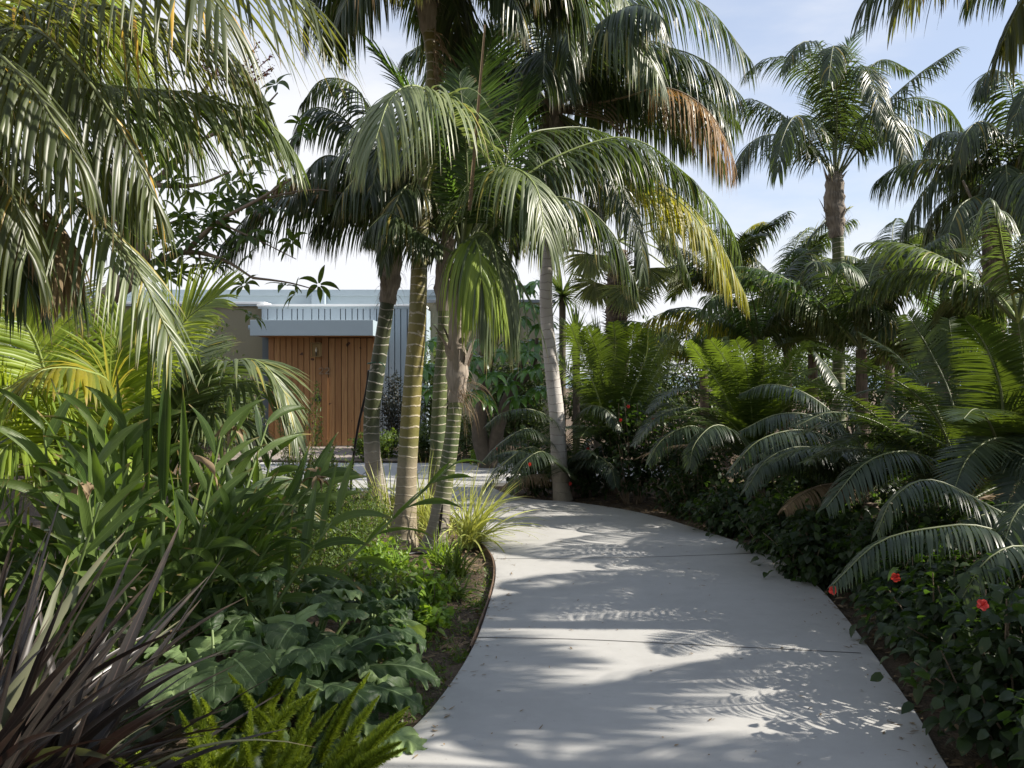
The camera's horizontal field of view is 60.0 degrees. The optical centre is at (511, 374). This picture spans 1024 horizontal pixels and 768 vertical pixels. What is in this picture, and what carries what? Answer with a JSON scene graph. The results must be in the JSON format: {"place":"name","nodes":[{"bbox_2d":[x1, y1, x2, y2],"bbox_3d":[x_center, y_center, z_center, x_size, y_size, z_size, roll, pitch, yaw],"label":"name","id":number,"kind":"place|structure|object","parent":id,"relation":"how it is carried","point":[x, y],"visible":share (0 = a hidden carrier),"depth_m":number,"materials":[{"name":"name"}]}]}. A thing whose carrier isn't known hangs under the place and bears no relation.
{"place":"outdoors","nodes":[
{"label":"outdoors","id":0,"kind":"place"},
{"bbox_2d":[344,451,423,526],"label":"variegated grass","id":1,"kind":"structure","parent":0,"point":[387,501],"depth_m":9.54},
{"bbox_2d":[251,462,668,489],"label":"courtyard paving","id":2,"kind":"structure","parent":0,"point":[469,467],"depth_m":15.05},
{"bbox_2d":[0,388,1022,767],"bbox_3d":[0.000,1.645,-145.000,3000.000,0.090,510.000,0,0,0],"label":"ground","id":3,"kind":"structure","parent":0,"point":[890,664],"depth_m":5.78,"materials":[{"name":"soil"}]},
{"bbox_2d":[0,268,171,589],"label":"areca palm","id":4,"kind":"object","parent":3,"relation":"on","point":[26,379],"visible":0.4,"depth_m":5.55,"materials":[{"name":"green plant"}]},
{"bbox_2d":[0,436,197,687],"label":"ginger plant","id":5,"kind":"object","parent":3,"relation":"on","point":[85,563],"visible":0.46,"depth_m":4.34,"materials":[{"name":"green plant"}]},
{"bbox_2d":[88,334,188,665],"bbox_3d":[-1.862,0.728,4.501,0.489,1.861,0.218,0,0,0],"label":"ginger shoot","id":6,"kind":"object","parent":3,"relation":"on","point":[164,440],"visible":0.7,"depth_m":4.45,"materials":[{"name":"green plant"}]},
{"bbox_2d":[0,378,310,677],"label":"ginger plant","id":7,"kind":"object","parent":3,"relation":"on","point":[75,456],"visible":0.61,"depth_m":4.52,"materials":[{"name":"green plant"}]},
{"bbox_2d":[0,495,316,767],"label":"flax plant","id":8,"kind":"object","parent":3,"relation":"on","point":[41,732],"visible":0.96,"depth_m":2.87,"materials":[{"name":"purple plant"}]},
{"bbox_2d":[38,254,319,580],"bbox_3d":[-2.272,0.408,6.431,1.946,2.501,2.065,0,0,0],"label":"areca palm","id":9,"kind":"object","parent":3,"relation":"on","point":[201,316],"visible":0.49,"depth_m":5.96,"materials":[{"name":"green plant"}]},
{"bbox_2d":[0,0,364,397],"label":"palm tree","id":10,"kind":"object","parent":3,"relation":"on","point":[43,66],"visible":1,"depth_m":4.17,"materials":[{"name":"green plant"}]},
{"bbox_2d":[59,39,348,446],"bbox_3d":[-2.977,-1.215,8.993,3.244,4.328,1.931,0,0,0],"label":"flowering tree","id":11,"kind":"object","parent":3,"relation":"on","point":[223,220],"visible":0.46,"depth_m":8.87,"materials":[{"name":"green plant"}]},
{"bbox_2d":[106,688,319,767],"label":"foxtail fern","id":12,"kind":"object","parent":3,"relation":"on","point":[224,753],"visible":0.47,"depth_m":3.29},
{"bbox_2d":[174,319,267,460],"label":"dark shrub","id":13,"kind":"object","parent":3,"relation":"on","point":[251,413],"visible":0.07,"depth_m":16.96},
{"bbox_2d":[93,605,364,767],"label":"acanthus plant","id":14,"kind":"object","parent":3,"relation":"on","point":[248,670],"visible":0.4,"depth_m":3.73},
{"bbox_2d":[185,675,286,739],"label":"foxtail fern","id":15,"kind":"object","parent":3,"relation":"on","point":[240,725],"visible":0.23,"depth_m":3.73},
{"bbox_2d":[178,691,313,767],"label":"foxtail fern","id":16,"kind":"object","parent":3,"relation":"on","point":[210,758],"visible":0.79,"depth_m":3.18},
{"bbox_2d":[108,432,393,663],"bbox_3d":[-1.594,1.003,5.045,1.494,1.311,1.347,0,0,-27],"label":"ginger plant","id":17,"kind":"object","parent":3,"relation":"on","point":[248,547],"visible":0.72,"depth_m":4.85,"materials":[{"name":"green plant"}]},
{"bbox_2d":[170,672,337,767],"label":"foxtail fern","id":18,"kind":"object","parent":3,"relation":"on","point":[245,752],"visible":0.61,"depth_m":3.39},
{"bbox_2d":[183,567,381,649],"bbox_3d":[-1.309,1.326,5.128,1.119,0.622,1.171,0,0,-35],"label":"acanthus plant","id":19,"kind":"object","parent":3,"relation":"on","point":[328,597],"visible":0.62,"depth_m":4.83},
{"bbox_2d":[22,290,554,446],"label":"house","id":20,"kind":"structure","parent":3,"relation":"on","point":[340,326],"depth_m":19.74,"materials":[{"name":"grey"}]},
{"bbox_2d":[329,338,372,445],"bbox_3d":[-3.576,0.382,19.710,0.980,2.397,0.030,0,0,0],"label":"door","id":21,"kind":"structure","parent":20,"relation":"in","point":[350,346],"depth_m":19.70,"materials":[{"name":"brown wood"}]},
{"bbox_2d":[99,418,485,638],"bbox_3d":[-1.498,0.967,5.643,2.434,1.387,1.220,0,0,-19],"label":"ginger plant","id":22,"kind":"object","parent":3,"relation":"on","point":[257,474],"visible":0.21,"depth_m":5.65,"materials":[{"name":"green plant"}]},
{"bbox_2d":[228,672,369,767],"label":"foxtail fern","id":23,"kind":"object","parent":3,"relation":"on","point":[262,719],"visible":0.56,"depth_m":3.64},
{"bbox_2d":[182,575,426,725],"bbox_3d":[-1.087,1.423,4.750,1.282,0.551,1.209,0,0,0],"label":"acanthus plant","id":24,"kind":"object","parent":3,"relation":"on","point":[285,635],"visible":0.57,"depth_m":4.48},
{"bbox_2d":[217,447,397,461],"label":"timber deck","id":25,"kind":"structure","parent":3,"relation":"on","point":[348,454],"depth_m":17.19,"materials":[{"name":"grey wood"}]},
{"bbox_2d":[263,381,359,536],"bbox_3d":[-2.096,0.856,8.983,1.226,1.596,0.971,0,0,-31],"label":"shrub","id":26,"kind":"object","parent":3,"relation":"on","point":[288,457],"visible":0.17,"depth_m":8.97,"materials":[{"name":"green plant"}]},
{"bbox_2d":[259,471,368,597],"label":"shrub","id":27,"kind":"object","parent":3,"relation":"on","point":[312,558],"visible":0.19,"depth_m":6.61,"materials":[{"name":"green plant"}]},
{"bbox_2d":[193,602,439,766],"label":"acanthus plant","id":28,"kind":"object","parent":3,"relation":"on","point":[310,657],"visible":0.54,"depth_m":4.08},
{"bbox_2d":[257,677,426,767],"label":"acanthus plant","id":29,"kind":"object","parent":3,"relation":"on","point":[410,739],"visible":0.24,"depth_m":3.84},
{"bbox_2d":[290,440,397,556],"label":"shrub","id":30,"kind":"object","parent":3,"relation":"on","point":[332,509],"visible":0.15,"depth_m":7.92,"materials":[{"name":"green plant"}]},
{"bbox_2d":[214,77,482,516],"bbox_3d":[-1.681,-0.929,10.018,2.384,5.176,2.962,0,0,27],"label":"palm tree","id":31,"kind":"object","parent":3,"relation":"on","point":[297,205],"visible":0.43,"depth_m":9.97,"materials":[{"name":"green plant"}]},
{"bbox_2d":[311,482,407,572],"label":"shrub","id":32,"kind":"object","parent":3,"relation":"on","point":[361,533],"visible":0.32,"depth_m":7.36,"materials":[{"name":"green plant"}]},
{"bbox_2d":[312,596,417,710],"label":"acanthus plant","id":33,"kind":"object","parent":3,"relation":"on","point":[394,652],"visible":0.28,"depth_m":4.73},
{"bbox_2d":[322,695,409,767],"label":"foxtail fern","id":34,"kind":"object","parent":3,"relation":"on","point":[364,754],"visible":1,"depth_m":3.43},
{"bbox_2d":[316,581,420,622],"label":"acanthus plant","id":35,"kind":"object","parent":3,"relation":"on","point":[411,600],"visible":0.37,"depth_m":5.60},
{"bbox_2d":[347,427,399,461],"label":"round shrub","id":36,"kind":"object","parent":3,"relation":"on","point":[386,445],"visible":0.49,"depth_m":16.79,"materials":[{"name":"green plant"}]},
{"bbox_2d":[341,529,415,583],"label":"shrub","id":37,"kind":"object","parent":3,"relation":"on","point":[395,559],"visible":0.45,"depth_m":6.75,"materials":[{"name":"green plant"}]},
{"bbox_2d":[344,554,423,609],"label":"shrub","id":38,"kind":"object","parent":3,"relation":"on","point":[363,577],"visible":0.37,"depth_m":6.03,"materials":[{"name":"green plant"}]},
{"bbox_2d":[288,567,492,767],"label":"ground cover","id":39,"kind":"object","parent":3,"relation":"on","point":[458,656],"visible":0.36,"depth_m":5.38,"materials":[{"name":"soil"}]},
{"bbox_2d":[380,369,402,449],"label":"dark shrub","id":40,"kind":"object","parent":3,"relation":"on","point":[391,412],"visible":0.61,"depth_m":18.71,"materials":[{"name":"green plant"}]},
{"bbox_2d":[388,420,430,461],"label":"round shrub","id":41,"kind":"object","parent":3,"relation":"on","point":[424,442],"visible":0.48,"depth_m":16.83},
{"bbox_2d":[305,135,545,521],"bbox_3d":[-0.889,-0.371,9.578,2.695,3.987,2.812,0,0,0],"label":"palm tree","id":42,"kind":"object","parent":3,"relation":"on","point":[403,202],"visible":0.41,"depth_m":9.30,"materials":[{"name":"green plant"}]},
{"bbox_2d":[404,598,454,640],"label":"shrub","id":43,"kind":"object","parent":3,"relation":"on","point":[435,617],"visible":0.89,"depth_m":5.52,"materials":[{"name":"green plant"}]},
{"bbox_2d":[403,555,458,607],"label":"shrub","id":44,"kind":"object","parent":3,"relation":"on","point":[431,590],"visible":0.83,"depth_m":6.17,"materials":[{"name":"green plant"}]},
{"bbox_2d":[374,445,490,530],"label":"variegated grass","id":45,"kind":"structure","parent":3,"relation":"on","point":[420,511],"depth_m":9.25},
{"bbox_2d":[410,526,463,568],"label":"strap leaf plant","id":46,"kind":"object","parent":3,"relation":"on","point":[441,552],"visible":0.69,"depth_m":7.69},
{"bbox_2d":[419,324,470,429],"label":"dark shrub","id":47,"kind":"object","parent":3,"relation":"on","point":[427,409],"visible":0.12,"depth_m":17.81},
{"bbox_2d":[297,0,601,548],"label":"palm tree","id":48,"kind":"object","parent":3,"relation":"on","point":[445,24],"visible":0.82,"depth_m":8.64,"materials":[{"name":"green plant"}]},
{"bbox_2d":[418,533,488,578],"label":"strap leaf plant","id":49,"kind":"object","parent":3,"relation":"on","point":[456,560],"visible":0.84,"depth_m":7.16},
{"bbox_2d":[433,563,486,603],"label":"strap leaf plant","id":50,"kind":"object","parent":3,"relation":"on","point":[459,594],"visible":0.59,"depth_m":6.46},
{"bbox_2d":[446,415,491,462],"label":"round shrub","id":51,"kind":"object","parent":3,"relation":"on","point":[467,432],"visible":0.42,"depth_m":16.46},
{"bbox_2d":[450,518,494,651],"bbox_3d":[-0.330,1.644,7.714,0.324,0.112,5.022,0,0,-6],"label":"garden edging","id":52,"kind":"object","parent":3,"relation":"on","point":[486,552],"visible":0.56,"depth_m":6.32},
{"bbox_2d":[416,458,547,561],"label":"variegated grass","id":53,"kind":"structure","parent":3,"relation":"on","point":[469,530],"depth_m":8.37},
{"bbox_2d":[421,279,559,467],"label":"umbrella tree","id":54,"kind":"object","parent":3,"relation":"on","point":[483,445],"visible":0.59,"depth_m":15.03,"materials":[{"name":"green plant"}]},
{"bbox_2d":[468,330,549,451],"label":"dark shrub","id":55,"kind":"object","parent":3,"relation":"on","point":[514,425],"visible":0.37,"depth_m":17.16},
{"bbox_2d":[331,12,704,552],"bbox_3d":[0.242,-0.928,8.371,4.290,5.251,2.006,0,0,-44],"label":"palm tree","id":56,"kind":"object","parent":3,"relation":"on","point":[480,283],"visible":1,"depth_m":7.90,"materials":[{"name":"green plant"}]},
{"bbox_2d":[489,425,571,496],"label":"hibiscus bush","id":57,"kind":"object","parent":3,"relation":"on","point":[535,489],"visible":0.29,"depth_m":12.10,"materials":[{"name":"green plant"}]},
{"bbox_2d":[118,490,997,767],"bbox_3d":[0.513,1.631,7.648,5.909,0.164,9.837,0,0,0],"label":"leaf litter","id":58,"kind":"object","parent":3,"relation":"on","point":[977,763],"visible":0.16,"depth_m":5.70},
{"bbox_2d":[531,265,586,426],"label":"yucca","id":59,"kind":"object","parent":3,"relation":"on","point":[562,294],"visible":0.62,"depth_m":18.44,"materials":[{"name":"green plant"}]},
{"bbox_2d":[479,405,641,497],"bbox_3d":[0.423,1.042,11.541,2.194,1.316,2.576,0,0,36],"label":"cycad","id":60,"kind":"object","parent":3,"relation":"on","point":[583,453],"visible":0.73,"depth_m":11.15,"materials":[{"name":"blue plant"}]},
{"bbox_2d":[553,299,601,452],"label":"yucca","id":61,"kind":"object","parent":3,"relation":"on","point":[576,405],"visible":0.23,"depth_m":16.94,"materials":[{"name":"green plant"}]},
{"bbox_2d":[395,0,759,501],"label":"palm tree","id":62,"kind":"object","parent":3,"relation":"on","point":[595,91],"visible":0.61,"depth_m":10.90,"materials":[{"name":"green plant"}]},
{"bbox_2d":[550,447,625,499],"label":"hibiscus bush","id":63,"kind":"object","parent":3,"relation":"on","point":[587,483],"visible":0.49,"depth_m":11.79,"materials":[{"name":"green plant"}]},
{"bbox_2d":[539,320,698,494],"bbox_3d":[1.399,0.462,12.347,2.039,2.476,2.350,0,0,31],"label":"cycad","id":64,"kind":"object","parent":3,"relation":"on","point":[597,384],"visible":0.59,"depth_m":11.97,"materials":[{"name":"green plant"}]},
{"bbox_2d":[563,381,681,432],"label":"background bush","id":65,"kind":"object","parent":3,"relation":"on","point":[568,399],"visible":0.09,"depth_m":18.36,"materials":[{"name":"green plant"}]},
{"bbox_2d":[587,392,680,504],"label":"hibiscus bush","id":66,"kind":"object","parent":3,"relation":"on","point":[634,486],"visible":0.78,"depth_m":11.28,"materials":[{"name":"green plant"}]},
{"bbox_2d":[562,189,719,452],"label":"fan palm","id":67,"kind":"object","parent":3,"relation":"on","point":[617,304],"visible":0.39,"depth_m":15.24,"materials":[{"name":"green plant"}]},
{"bbox_2d":[628,315,699,441],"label":"background bush","id":68,"kind":"object","parent":3,"relation":"on","point":[673,385],"visible":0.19,"depth_m":19.75,"materials":[{"name":"green plant"}]},
{"bbox_2d":[606,308,756,464],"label":"young palm","id":69,"kind":"object","parent":3,"relation":"on","point":[681,353],"visible":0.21,"depth_m":15.43,"materials":[{"name":"green plant"}]},
{"bbox_2d":[635,411,733,503],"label":"hibiscus bush","id":70,"kind":"object","parent":3,"relation":"on","point":[676,459],"visible":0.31,"depth_m":11.07,"materials":[{"name":"green plant"}]},
{"bbox_2d":[642,416,728,521],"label":"hibiscus bush","id":71,"kind":"object","parent":3,"relation":"on","point":[681,496],"visible":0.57,"depth_m":10.13,"materials":[{"name":"green plant"}]},
{"bbox_2d":[653,406,736,487],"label":"hibiscus bush","id":72,"kind":"object","parent":3,"relation":"on","point":[678,426],"visible":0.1,"depth_m":12.55,"materials":[{"name":"green plant"}]},
{"bbox_2d":[659,354,780,433],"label":"background bush","id":73,"kind":"object","parent":3,"relation":"on","point":[693,385],"visible":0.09,"depth_m":19.12,"materials":[{"name":"green plant"}]},
{"bbox_2d":[655,211,797,466],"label":"young palm","id":74,"kind":"object","parent":3,"relation":"on","point":[751,240],"visible":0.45,"depth_m":15.67,"materials":[{"name":"green plant"}]},
{"bbox_2d":[679,472,775,538],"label":"hibiscus bush","id":75,"kind":"object","parent":3,"relation":"on","point":[721,507],"visible":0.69,"depth_m":8.98,"materials":[{"name":"green plant"}]},
{"bbox_2d":[630,336,847,511],"bbox_3d":[2.515,0.621,10.081,2.539,2.159,2.433,0,0,0],"label":"cycad","id":76,"kind":"object","parent":3,"relation":"on","point":[743,413],"visible":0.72,"depth_m":9.66,"materials":[{"name":"green plant"}]},
{"bbox_2d":[640,244,865,464],"bbox_3d":[3.310,-0.074,12.651,3.093,3.552,2.936,0,0,0],"label":"young palm","id":77,"kind":"object","parent":3,"relation":"on","point":[762,328],"visible":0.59,"depth_m":12.24,"materials":[{"name":"green plant"}]},
{"bbox_2d":[708,427,802,502],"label":"hibiscus bush","id":78,"kind":"object","parent":3,"relation":"on","point":[772,484],"visible":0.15,"depth_m":10.01,"materials":[{"name":"green plant"}]},
{"bbox_2d":[697,206,859,432],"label":"young palm","id":79,"kind":"object","parent":3,"relation":"on","point":[811,241],"visible":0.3,"depth_m":16.57,"materials":[{"name":"green plant"}]},
{"bbox_2d":[709,482,848,557],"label":"hibiscus bush","id":80,"kind":"object","parent":3,"relation":"on","point":[756,519],"visible":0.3,"depth_m":7.98,"materials":[{"name":"green plant"}]},
{"bbox_2d":[697,260,893,438],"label":"young palm","id":81,"kind":"object","parent":3,"relation":"on","point":[812,363],"visible":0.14,"depth_m":13.43,"materials":[{"name":"green plant"}]},
{"bbox_2d":[747,346,855,431],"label":"background bush","id":82,"kind":"object","parent":3,"relation":"on","point":[800,366],"visible":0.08,"depth_m":20.11,"materials":[{"name":"green plant"}]},
{"bbox_2d":[740,497,875,591],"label":"hibiscus bush","id":83,"kind":"object","parent":3,"relation":"on","point":[803,541],"visible":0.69,"depth_m":6.94,"materials":[{"name":"green plant"}]},
{"bbox_2d":[767,469,902,528],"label":"hibiscus bush","id":84,"kind":"object","parent":3,"relation":"on","point":[807,483],"visible":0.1,"depth_m":8.76,"materials":[{"name":"green plant"}]},
{"bbox_2d":[724,350,957,529],"bbox_3d":[3.026,0.736,8.097,2.544,1.928,2.461,0,0,0],"label":"cycad","id":85,"kind":"object","parent":3,"relation":"on","point":[832,470],"visible":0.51,"depth_m":7.64,"materials":[{"name":"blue plant"}]},
{"bbox_2d":[723,22,968,434],"bbox_3d":[5.635,-2.335,14.909,4.723,7.650,3.149,0,0,-38],"label":"palm tree","id":86,"kind":"object","parent":3,"relation":"on","point":[835,130],"visible":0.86,"depth_m":14.58,"materials":[{"name":"green plant"}]},
{"bbox_2d":[708,233,987,493],"bbox_3d":[4.260,-0.053,11.534,3.328,3.511,3.336,0,0,16],"label":"young palm","id":87,"kind":"object","parent":3,"relation":"on","point":[832,280],"visible":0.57,"depth_m":11.31,"materials":[{"name":"green plant"}]},
{"bbox_2d":[782,347,922,433],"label":"background bush","id":88,"kind":"object","parent":3,"relation":"on","point":[853,385],"visible":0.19,"depth_m":18.68,"materials":[{"name":"green plant"}]},
{"bbox_2d":[783,218,941,430],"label":"young palm","id":89,"kind":"object","parent":3,"relation":"on","point":[851,259],"visible":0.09,"depth_m":16.43,"materials":[{"name":"green plant"}]},
{"bbox_2d":[762,306,1022,562],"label":"cycad","id":90,"kind":"object","parent":3,"relation":"on","point":[913,460],"visible":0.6,"depth_m":6.40,"materials":[{"name":"green plant"}]},
{"bbox_2d":[817,507,972,607],"bbox_3d":[2.765,1.308,6.257,1.148,0.719,1.219,0,0,0],"label":"hibiscus bush","id":91,"kind":"object","parent":3,"relation":"on","point":[856,541],"visible":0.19,"depth_m":6.28,"materials":[{"name":"green plant"}]},
{"bbox_2d":[792,314,1023,562],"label":"cycad","id":92,"kind":"object","parent":3,"relation":"on","point":[991,419],"visible":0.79,"depth_m":5.69,"materials":[{"name":"green plant"}]},
{"bbox_2d":[802,270,1023,447],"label":"young palm","id":93,"kind":"object","parent":3,"relation":"on","point":[884,331],"visible":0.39,"depth_m":11.12,"materials":[{"name":"green plant"}]},
{"bbox_2d":[847,475,981,558],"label":"hibiscus bush","id":94,"kind":"object","parent":3,"relation":"on","point":[915,520],"visible":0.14,"depth_m":6.83,"materials":[{"name":"green plant"}]},
{"bbox_2d":[854,219,981,392],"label":"young palm","id":95,"kind":"object","parent":3,"relation":"on","point":[916,242],"visible":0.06,"depth_m":14.22,"materials":[{"name":"green plant"}]},
{"bbox_2d":[825,417,1023,605],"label":"cycad","id":96,"kind":"object","parent":3,"relation":"on","point":[989,522],"visible":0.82,"depth_m":4.24,"materials":[{"name":"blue plant"}]},
{"bbox_2d":[868,334,982,430],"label":"background bush","id":97,"kind":"object","parent":3,"relation":"on","point":[883,392],"visible":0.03,"depth_m":17.94,"materials":[{"name":"green plant"}]},
{"bbox_2d":[839,525,1012,659],"bbox_3d":[2.571,1.318,5.444,1.229,0.701,1.110,0,0,0],"label":"hibiscus bush","id":98,"kind":"object","parent":3,"relation":"on","point":[890,584],"visible":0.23,"depth_m":5.34,"materials":[{"name":"green plant"}]},
{"bbox_2d":[828,550,1023,767],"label":"hibiscus bush","id":99,"kind":"object","parent":3,"relation":"on","point":[971,696],"visible":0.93,"depth_m":3.73,"materials":[{"name":"green plant"}]},
{"bbox_2d":[848,198,1023,355],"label":"young palm","id":100,"kind":"object","parent":3,"relation":"on","point":[976,296],"visible":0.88,"depth_m":9.55,"materials":[{"name":"green plant"}]},
{"bbox_2d":[850,0,1023,92],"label":"palm tree","id":101,"kind":"object","parent":3,"relation":"on","point":[1010,44],"visible":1,"depth_m":4.67,"materials":[{"name":"green plant"}]},
{"bbox_2d":[878,473,1005,554],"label":"hibiscus bush","id":102,"kind":"object","parent":3,"relation":"on","point":[926,502],"visible":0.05,"depth_m":7.88,"materials":[{"name":"green plant"}]},
{"bbox_2d":[865,541,1023,690],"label":"hibiscus bush","id":103,"kind":"object","parent":3,"relation":"on","point":[931,634],"visible":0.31,"depth_m":4.51,"materials":[{"name":"green plant"}]},
{"bbox_2d":[869,70,1023,354],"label":"palm tree","id":104,"kind":"object","parent":3,"relation":"on","point":[966,177],"visible":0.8,"depth_m":12.14,"materials":[{"name":"green plant"}]},
{"bbox_2d":[910,510,1023,602],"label":"hibiscus bush","id":105,"kind":"object","parent":3,"relation":"on","point":[956,568],"visible":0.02,"depth_m":5.25,"materials":[{"name":"green plant"}]},
{"bbox_2d":[977,688,1023,767],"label":"hibiscus bush","id":106,"kind":"object","parent":3,"relation":"on","point":[1007,694],"visible":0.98,"depth_m":3.15,"materials":[{"name":"green plant"}]},
{"bbox_2d":[2,0,1023,375],"label":"sky","id":107,"kind":"structure","parent":0,"point":[764,29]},
{"bbox_2d":[244,472,947,767],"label":"path","id":108,"kind":"structure","parent":0,"point":[750,702],"depth_m":4.88,"materials":[{"name":"concrete"}]},
{"bbox_2d":[414,505,948,767],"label":"fallen bits","id":109,"kind":"object","parent":108,"relation":"on","point":[883,732],"visible":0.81,"depth_m":4.77,"materials":[{"name":"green plant"}]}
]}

